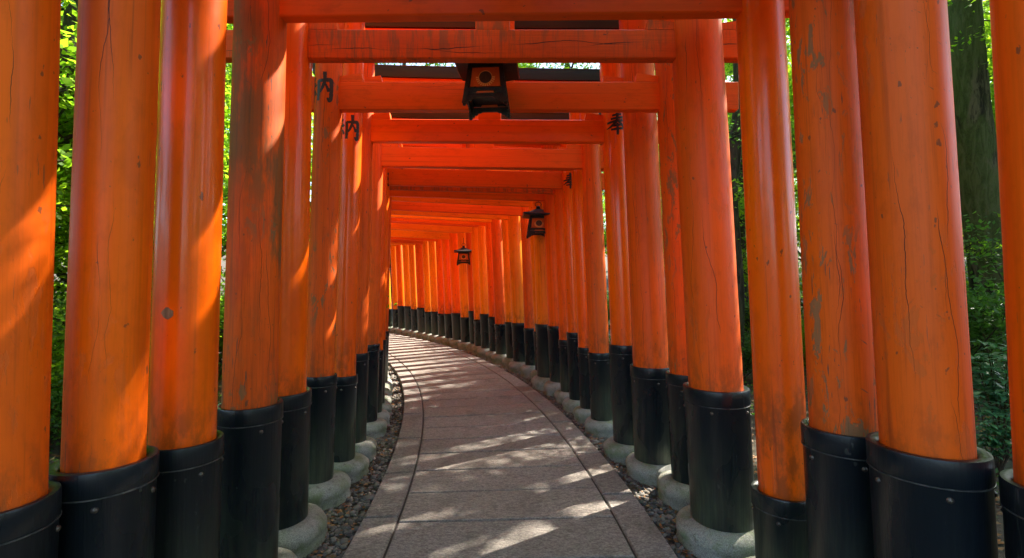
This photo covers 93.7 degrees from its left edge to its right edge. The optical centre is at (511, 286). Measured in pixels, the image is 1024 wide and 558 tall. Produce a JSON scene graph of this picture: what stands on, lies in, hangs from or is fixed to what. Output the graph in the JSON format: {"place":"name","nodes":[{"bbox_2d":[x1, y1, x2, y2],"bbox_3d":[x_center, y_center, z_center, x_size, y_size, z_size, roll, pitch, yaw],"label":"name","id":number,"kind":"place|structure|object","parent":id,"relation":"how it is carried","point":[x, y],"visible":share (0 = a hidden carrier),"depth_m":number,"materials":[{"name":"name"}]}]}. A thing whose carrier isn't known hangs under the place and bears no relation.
{"place":"outdoors","nodes":[
{"label":"outdoors","id":0,"kind":"place"},
{"bbox_2d":[61,5,798,225],"label":"sky","id":1,"kind":"structure","parent":0,"point":[419,64],"materials":[{"name":"white"}]},
{"bbox_2d":[303,333,693,557],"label":"gravel","id":2,"kind":"structure","parent":0,"point":[364,500],"depth_m":3.59,"materials":[{"name":"grey gravel"}]},
{"bbox_2d":[342,333,677,557],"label":"path","id":3,"kind":"structure","parent":0,"point":[500,472],"depth_m":3.72,"materials":[{"name":"stone"}]},
{"bbox_2d":[383,356,636,557],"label":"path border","id":4,"kind":"object","parent":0,"point":[399,517],"visible":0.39,"depth_m":3.73,"materials":[{"name":"grey stone"}]},
{"bbox_2d":[49,338,1008,491],"bbox_3d":[-0.595,1.245,8.621,21.228,0.707,15.297,0,0,0],"label":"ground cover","id":5,"kind":"object","parent":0,"point":[58,443],"visible":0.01,"depth_m":5.51,"materials":[{"name":"green plant"}]},
{"bbox_2d":[49,242,1012,557],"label":"ground","id":6,"kind":"structure","parent":0,"point":[671,540],"depth_m":4.51,"materials":[{"name":"soil"}]},
{"bbox_2d":[50,285,66,423],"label":"shrub","id":7,"kind":"object","parent":6,"relation":"on","point":[55,336],"visible":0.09,"depth_m":4.58,"materials":[{"name":"green plant"}]},
{"bbox_2d":[51,290,65,389],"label":"shrub","id":8,"kind":"object","parent":6,"relation":"on","point":[55,310],"visible":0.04,"depth_m":4.61,"materials":[{"name":"green plant"}]},
{"bbox_2d":[52,276,65,346],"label":"shrub","id":9,"kind":"object","parent":6,"relation":"on","point":[57,327],"visible":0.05,"depth_m":5.17,"materials":[{"name":"green plant"}]},
{"bbox_2d":[59,0,77,117],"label":"leaning tree","id":10,"kind":"object","parent":6,"relation":"on","point":[69,20],"visible":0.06,"depth_m":4.86,"materials":[{"name":"green plant"}]},
{"bbox_2d":[50,360,149,439],"bbox_3d":[-4.047,1.056,4.673,1.530,1.067,1.450,0,0,-20],"label":"shrub","id":11,"kind":"object","parent":6,"relation":"on","point":[53,417],"visible":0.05,"depth_m":4.34,"materials":[{"name":"green plant"}]},
{"bbox_2d":[51,323,150,412],"bbox_3d":[-4.662,0.883,5.536,1.812,1.464,1.888,0,0,-22],"label":"shrub","id":12,"kind":"object","parent":6,"relation":"on","point":[57,360],"visible":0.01,"depth_m":4.93,"materials":[{"name":"green plant"}]},
{"bbox_2d":[52,261,152,359],"bbox_3d":[-6.792,0.460,7.078,3.005,2.285,2.827,0,0,38],"label":"shrub","id":13,"kind":"object","parent":6,"relation":"on","point":[55,300],"visible":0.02,"depth_m":7.02,"materials":[{"name":"green plant"}]},
{"bbox_2d":[53,0,227,326],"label":"maple tree","id":14,"kind":"object","parent":6,"relation":"on","point":[65,251],"visible":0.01,"depth_m":5.99,"materials":[{"name":"green plant"}]},
{"bbox_2d":[55,0,230,225],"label":"maple tree","id":15,"kind":"object","parent":6,"relation":"on","point":[69,82],"visible":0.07,"depth_m":4.63,"materials":[{"name":"green plant"}]},
{"bbox_2d":[57,24,313,245],"bbox_3d":[-5.393,-2.493,8.309,7.096,8.387,6.682,0,0,-30],"label":"maple tree","id":16,"kind":"object","parent":6,"relation":"on","point":[71,126],"visible":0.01,"depth_m":6.25,"materials":[{"name":"green plant"}]},
{"bbox_2d":[57,0,313,277],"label":"maple tree","id":17,"kind":"object","parent":6,"relation":"on","point":[224,174],"depth_m":10.47,"materials":[{"name":"green plant"}]},
{"bbox_2d":[150,316,223,375],"bbox_3d":[-5.127,0.869,7.983,2.135,1.489,2.024,0,0,-3],"label":"shrub","id":18,"kind":"object","parent":6,"relation":"on","point":[220,350],"visible":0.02,"depth_m":8.02,"materials":[{"name":"green plant"}]},
{"bbox_2d":[219,271,224,359],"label":"shrub","id":19,"kind":"object","parent":6,"relation":"on","point":[222,327],"depth_m":8.15,"materials":[{"name":"green plant"}]},
{"bbox_2d":[53,4,396,345],"bbox_3d":[-4.414,-1.156,6.327,5.068,5.749,5.008,0,0,-40],"label":"maple tree","id":20,"kind":"object","parent":6,"relation":"on","point":[65,220],"visible":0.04,"depth_m":5.88,"materials":[{"name":"green plant"}]},
{"bbox_2d":[309,234,404,334],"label":"torii gate","id":21,"kind":"structure","parent":6,"relation":"on","point":[400,291],"depth_m":15.60,"materials":[{"name":"orange paint"}]},
{"bbox_2d":[310,201,410,335],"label":"torii gate","id":22,"kind":"structure","parent":6,"relation":"on","point":[407,299],"depth_m":15.22,"materials":[{"name":"orange paint"}]},
{"bbox_2d":[388,281,392,332],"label":"torii gate","id":23,"kind":"structure","parent":6,"relation":"on","point":[390,324],"depth_m":16.35,"materials":[{"name":"orange paint"}]},
{"bbox_2d":[390,255,391,301],"bbox_3d":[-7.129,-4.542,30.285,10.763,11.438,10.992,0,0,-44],"label":"torii gate","id":24,"kind":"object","parent":6,"relation":"on","point":[391,283],"depth_m":30.30,"materials":[{"name":"orange paint"}]},
{"bbox_2d":[390,246,397,333],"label":"torii gate","id":25,"kind":"structure","parent":6,"relation":"on","point":[394,288],"depth_m":16.00,"materials":[{"name":"paint"}]},
{"bbox_2d":[395,244,417,337],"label":"torii gate","id":26,"kind":"structure","parent":6,"relation":"on","point":[413,296],"depth_m":14.80,"materials":[{"name":"paint"}]},
{"bbox_2d":[390,243,424,338],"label":"torii gate","id":27,"kind":"structure","parent":6,"relation":"on","point":[420,291],"depth_m":14.35,"materials":[{"name":"paint"}]},
{"bbox_2d":[391,239,431,340],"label":"torii gate","id":28,"kind":"structure","parent":6,"relation":"on","point":[427,301],"depth_m":13.99,"materials":[{"name":"orange paint"}]},
{"bbox_2d":[375,63,453,65],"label":"canopy tree","id":29,"kind":"object","parent":6,"relation":"on","point":[411,64],"visible":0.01,"depth_m":36.00,"materials":[{"name":"green plant"}]},
{"bbox_2d":[391,237,444,343],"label":"torii gate","id":30,"kind":"structure","parent":6,"relation":"on","point":[440,313],"depth_m":13.19,"materials":[{"name":"orange paint"}]},
{"bbox_2d":[391,230,460,348],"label":"torii gate","id":31,"kind":"structure","parent":6,"relation":"on","point":[455,340],"depth_m":12.28,"materials":[{"name":"orange paint"}]},
{"bbox_2d":[391,229,469,350],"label":"torii gate","id":32,"kind":"structure","parent":6,"relation":"on","point":[464,317],"depth_m":11.86,"materials":[{"name":"orange paint"}]},
{"bbox_2d":[428,241,437,341],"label":"torii gate","id":33,"kind":"structure","parent":6,"relation":"on","point":[433,282],"depth_m":13.61,"materials":[{"name":"orange paint"}]},
{"bbox_2d":[391,223,480,354],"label":"torii gate","id":34,"kind":"structure","parent":6,"relation":"on","point":[476,346],"depth_m":11.00,"materials":[{"name":"paint"}]},
{"bbox_2d":[391,221,489,357],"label":"torii gate","id":35,"kind":"structure","parent":6,"relation":"on","point":[484,327],"depth_m":10.60,"materials":[{"name":"orange paint"}]},
{"bbox_2d":[391,217,495,361],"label":"torii gate","id":36,"kind":"structure","parent":6,"relation":"on","point":[491,323],"depth_m":10.10,"materials":[{"name":"paint"}]},
{"bbox_2d":[441,239,451,345],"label":"torii gate","id":37,"kind":"structure","parent":6,"relation":"on","point":[447,293],"depth_m":12.75,"materials":[{"name":"orange paint"}]},
{"bbox_2d":[391,215,505,364],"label":"torii gate","id":38,"kind":"structure","parent":6,"relation":"on","point":[498,356],"depth_m":9.69,"materials":[{"name":"paint"}]},
{"bbox_2d":[388,168,512,371],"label":"torii gate","id":39,"kind":"structure","parent":6,"relation":"on","point":[507,359],"depth_m":9.18,"materials":[{"name":"orange paint"}]},
{"bbox_2d":[437,231,473,351],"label":"torii gate","id":40,"kind":"structure","parent":6,"relation":"on","point":[470,293],"depth_m":11.43,"materials":[{"name":"orange paint"}]},
{"bbox_2d":[454,238,471,265],"bbox_3d":[-1.150,-0.841,11.400,0.458,0.651,0.458,0,0,-6],"label":"hanging lantern","id":41,"kind":"object","parent":40,"relation":"hanging from","point":[463,252],"visible":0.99,"depth_m":11.27,"materials":[{"name":"black metal"}]},
{"bbox_2d":[388,168,524,373],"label":"torii gate","id":42,"kind":"structure","parent":6,"relation":"on","point":[516,276],"depth_m":8.75,"materials":[{"name":"orange paint"}]},
{"bbox_2d":[388,169,534,378],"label":"torii gate","id":43,"kind":"structure","parent":6,"relation":"on","point":[527,368],"depth_m":8.33,"materials":[{"name":"paint"}]},
{"bbox_2d":[312,63,612,438],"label":"torii gate","id":44,"kind":"structure","parent":6,"relation":"on","point":[587,159],"depth_m":5.07,"materials":[{"name":"paint"}]},
{"bbox_2d":[388,169,536,382],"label":"torii gate","id":45,"kind":"structure","parent":6,"relation":"on","point":[528,204],"depth_m":7.73,"materials":[{"name":"orange paint"}]},
{"bbox_2d":[385,144,549,395],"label":"torii gate","id":46,"kind":"structure","parent":6,"relation":"on","point":[541,378],"depth_m":7.24,"materials":[{"name":"paint"}]},
{"bbox_2d":[385,144,560,397],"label":"torii gate","id":47,"kind":"structure","parent":6,"relation":"on","point":[552,385],"depth_m":6.82,"materials":[{"name":"paint"}]},
{"bbox_2d":[522,201,549,238],"bbox_3d":[0.385,-1.050,7.050,0.470,0.651,0.470,0,0,-2],"label":"hanging lantern","id":48,"kind":"object","parent":47,"relation":"hanging from","point":[536,224],"visible":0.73,"depth_m":6.92,"materials":[{"name":"black metal"}]},
{"bbox_2d":[378,63,571,67],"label":"canopy tree","id":49,"kind":"object","parent":6,"relation":"on","point":[525,65],"visible":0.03,"depth_m":32.91,"materials":[{"name":"green plant"}]},
{"bbox_2d":[226,19,754,557],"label":"torii gate","id":50,"kind":"structure","parent":6,"relation":"on","point":[714,517],"depth_m":2.83,"materials":[{"name":"paint"}]},
{"bbox_2d":[455,63,519,119],"bbox_3d":[-0.167,-1.458,3.209,0.416,0.566,0.458,0,0,4],"label":"hanging lantern","id":51,"kind":"object","parent":50,"relation":"hanging from","point":[485,85],"visible":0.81,"depth_m":3.12,"materials":[{"name":"black metal"}]},
{"bbox_2d":[377,113,603,425],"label":"torii gate","id":52,"kind":"structure","parent":6,"relation":"on","point":[581,412],"depth_m":5.51,"materials":[{"name":"paint"}]},
{"bbox_2d":[382,113,603,415],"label":"torii gate","id":53,"kind":"structure","parent":6,"relation":"on","point":[477,178],"depth_m":5.97,"materials":[{"name":"paint"}]},
{"bbox_2d":[385,113,600,403],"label":"torii gate","id":54,"kind":"structure","parent":6,"relation":"on","point":[561,394],"depth_m":6.42,"materials":[{"name":"paint"}]},
{"bbox_2d":[310,343,692,557],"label":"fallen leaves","id":55,"kind":"object","parent":6,"relation":"on","point":[356,489],"visible":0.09,"depth_m":3.39,"materials":[{"name":"brown plant"}]},
{"bbox_2d":[334,20,670,488],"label":"torii gate","id":56,"kind":"structure","parent":6,"relation":"on","point":[648,461],"depth_m":3.89,"materials":[{"name":"paint"}]},
{"bbox_2d":[355,20,658,464],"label":"torii gate","id":57,"kind":"structure","parent":6,"relation":"on","point":[605,130],"depth_m":4.34,"materials":[{"name":"paint"}]},
{"bbox_2d":[0,0,1023,557],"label":"torii gate","id":58,"kind":"structure","parent":6,"relation":"on","point":[30,504],"depth_m":1.30,"materials":[{"name":"paint"}]},
{"bbox_2d":[147,0,877,557],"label":"torii gate","id":59,"kind":"structure","parent":6,"relation":"on","point":[185,436],"depth_m":1.82,"materials":[{"name":"paint"}]},
{"bbox_2d":[217,0,808,557],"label":"torii gate","id":60,"kind":"structure","parent":6,"relation":"on","point":[249,416],"depth_m":2.29,"materials":[{"name":"paint"}]},
{"bbox_2d":[48,0,997,557],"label":"torii gate","id":61,"kind":"structure","parent":6,"relation":"on","point":[932,476],"depth_m":1.49,"materials":[{"name":"paint"}]},
{"bbox_2d":[307,19,738,511],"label":"torii gate","id":62,"kind":"structure","parent":6,"relation":"on","point":[336,93],"depth_m":3.48,"materials":[{"name":"red paint"}]},
{"bbox_2d":[527,63,596,68],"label":"canopy tree","id":63,"kind":"object","parent":6,"relation":"on","point":[566,65],"visible":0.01,"depth_m":33.96,"materials":[{"name":"green plant"}]},
{"bbox_2d":[572,63,598,68],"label":"canopy tree","id":64,"kind":"object","parent":6,"relation":"on","point":[591,66],"visible":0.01,"depth_m":33.49,"materials":[{"name":"green plant"}]},
{"bbox_2d":[602,172,606,258],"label":"maple tree","id":65,"kind":"object","parent":6,"relation":"on","point":[605,239],"visible":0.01,"depth_m":25.50,"materials":[{"name":"green plant"}]},
{"bbox_2d":[606,288,609,325],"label":"shrub","id":66,"kind":"object","parent":6,"relation":"on","point":[608,307],"visible":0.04,"depth_m":16.77,"materials":[{"name":"green plant"}]},
{"bbox_2d":[607,294,609,327],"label":"shrub","id":67,"kind":"object","parent":6,"relation":"on","point":[607,311],"visible":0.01,"depth_m":13.61,"materials":[{"name":"green plant"}]},
{"bbox_2d":[602,119,746,273],"bbox_3d":[5.421,-2.319,16.357,7.053,7.496,7.204,0,0,-16],"label":"maple tree","id":68,"kind":"object","parent":6,"relation":"on","point":[605,220],"visible":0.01,"depth_m":16.28,"materials":[{"name":"green plant"}]},
{"bbox_2d":[598,19,796,384],"bbox_3d":[3.724,-1.598,7.801,5.723,6.706,3.994,0,0,33],"label":"thin dark tree","id":69,"kind":"object","parent":6,"relation":"on","point":[735,143],"visible":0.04,"depth_m":7.60,"materials":[{"name":"brown plant"}]},
{"bbox_2d":[666,292,749,319],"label":"shrub","id":70,"kind":"object","parent":6,"relation":"on","point":[746,306],"visible":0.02,"depth_m":10.40,"materials":[{"name":"green plant"}]},
{"bbox_2d":[658,18,794,350],"bbox_3d":[5.361,-2.623,10.685,6.008,8.587,5.578,0,0,0],"label":"canopy tree","id":71,"kind":"object","parent":6,"relation":"on","point":[742,229],"visible":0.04,"depth_m":10.71,"materials":[{"name":"green plant"}]},
{"bbox_2d":[741,328,752,378],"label":"shrub","id":72,"kind":"object","parent":6,"relation":"on","point":[747,355],"visible":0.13,"depth_m":7.65,"materials":[{"name":"green plant"}]},
{"bbox_2d":[723,19,796,232],"bbox_3d":[8.795,-4.482,17.372,6.480,10.225,6.272,0,0,-14],"label":"evergreen tree","id":73,"kind":"object","parent":6,"relation":"on","point":[728,76],"depth_m":16.79,"materials":[{"name":"green plant"}]},
{"bbox_2d":[745,143,799,266],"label":"maple tree","id":74,"kind":"object","parent":6,"relation":"on","point":[795,190],"depth_m":12.66,"materials":[{"name":"green plant"}]},
{"bbox_2d":[745,300,803,335],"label":"shrub","id":75,"kind":"object","parent":6,"relation":"on","point":[748,329],"visible":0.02,"depth_m":10.50,"materials":[{"name":"green plant"}]},
{"bbox_2d":[747,255,803,308],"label":"shrub","id":76,"kind":"object","parent":6,"relation":"on","point":[800,275],"visible":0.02,"depth_m":14.43,"materials":[{"name":"green plant"}]},
{"bbox_2d":[801,313,805,369],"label":"shrub","id":77,"kind":"object","parent":6,"relation":"on","point":[804,350],"visible":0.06,"depth_m":8.32,"materials":[{"name":"green plant"}]},
{"bbox_2d":[724,45,1001,305],"bbox_3d":[5.491,-1.392,8.354,5.901,6.141,5.778,0,0,-40],"label":"maple tree","id":78,"kind":"object","parent":6,"relation":"on","point":[742,212],"visible":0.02,"depth_m":8.12,"materials":[{"name":"green plant"}]},
{"bbox_2d":[787,0,995,188],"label":"maple tree","id":79,"kind":"object","parent":6,"relation":"on","point":[989,23],"visible":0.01,"depth_m":11.98,"materials":[{"name":"green plant"}]},
{"bbox_2d":[791,77,995,232],"bbox_3d":[10.941,-4.244,13.263,9.238,9.613,9.045,0,0,0],"label":"maple tree","id":80,"kind":"object","parent":6,"relation":"on","point":[992,91],"depth_m":12.85,"materials":[{"name":"green plant"}]},
{"bbox_2d":[797,211,1007,367],"bbox_3d":[5.777,0.286,6.785,3.247,2.625,3.452,0,0,28],"label":"shrub","id":81,"kind":"object","parent":6,"relation":"on","point":[988,307],"visible":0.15,"depth_m":6.03,"materials":[{"name":"green plant"}]},
{"bbox_2d":[953,0,992,75],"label":"maple tree","id":82,"kind":"object","parent":6,"relation":"on","point":[991,62],"visible":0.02,"depth_m":9.07,"materials":[{"name":"green plant"}]},
{"bbox_2d":[947,0,1007,389],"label":"mossy tree","id":83,"kind":"object","parent":6,"relation":"on","point":[976,138],"visible":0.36,"depth_m":6.83,"materials":[{"name":"green plant"}]},
{"bbox_2d":[970,334,1009,458],"bbox_3d":[4.352,0.985,4.274,0.884,1.193,0.743,0,0,-26],"label":"broadleaf shrub","id":84,"kind":"object","parent":6,"relation":"on","point":[984,380],"visible":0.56,"depth_m":4.33,"materials":[{"name":"green plant"}]},
{"bbox_2d":[971,360,1009,408],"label":"broadleaf shrub","id":85,"kind":"object","parent":6,"relation":"on","point":[994,364],"visible":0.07,"depth_m":5.68,"materials":[{"name":"green plant"}]},
{"bbox_2d":[973,391,1011,475],"bbox_3d":[4.071,1.249,3.921,0.548,0.740,0.461,0,0,34],"label":"broadleaf shrub","id":86,"kind":"object","parent":6,"relation":"on","point":[992,442],"visible":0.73,"depth_m":3.93,"materials":[{"name":"green plant"}]},
{"bbox_2d":[49,341,1012,557],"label":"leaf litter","id":87,"kind":"object","parent":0,"point":[996,499],"depth_m":4.94,"materials":[{"name":"brown plant"}]}
]}

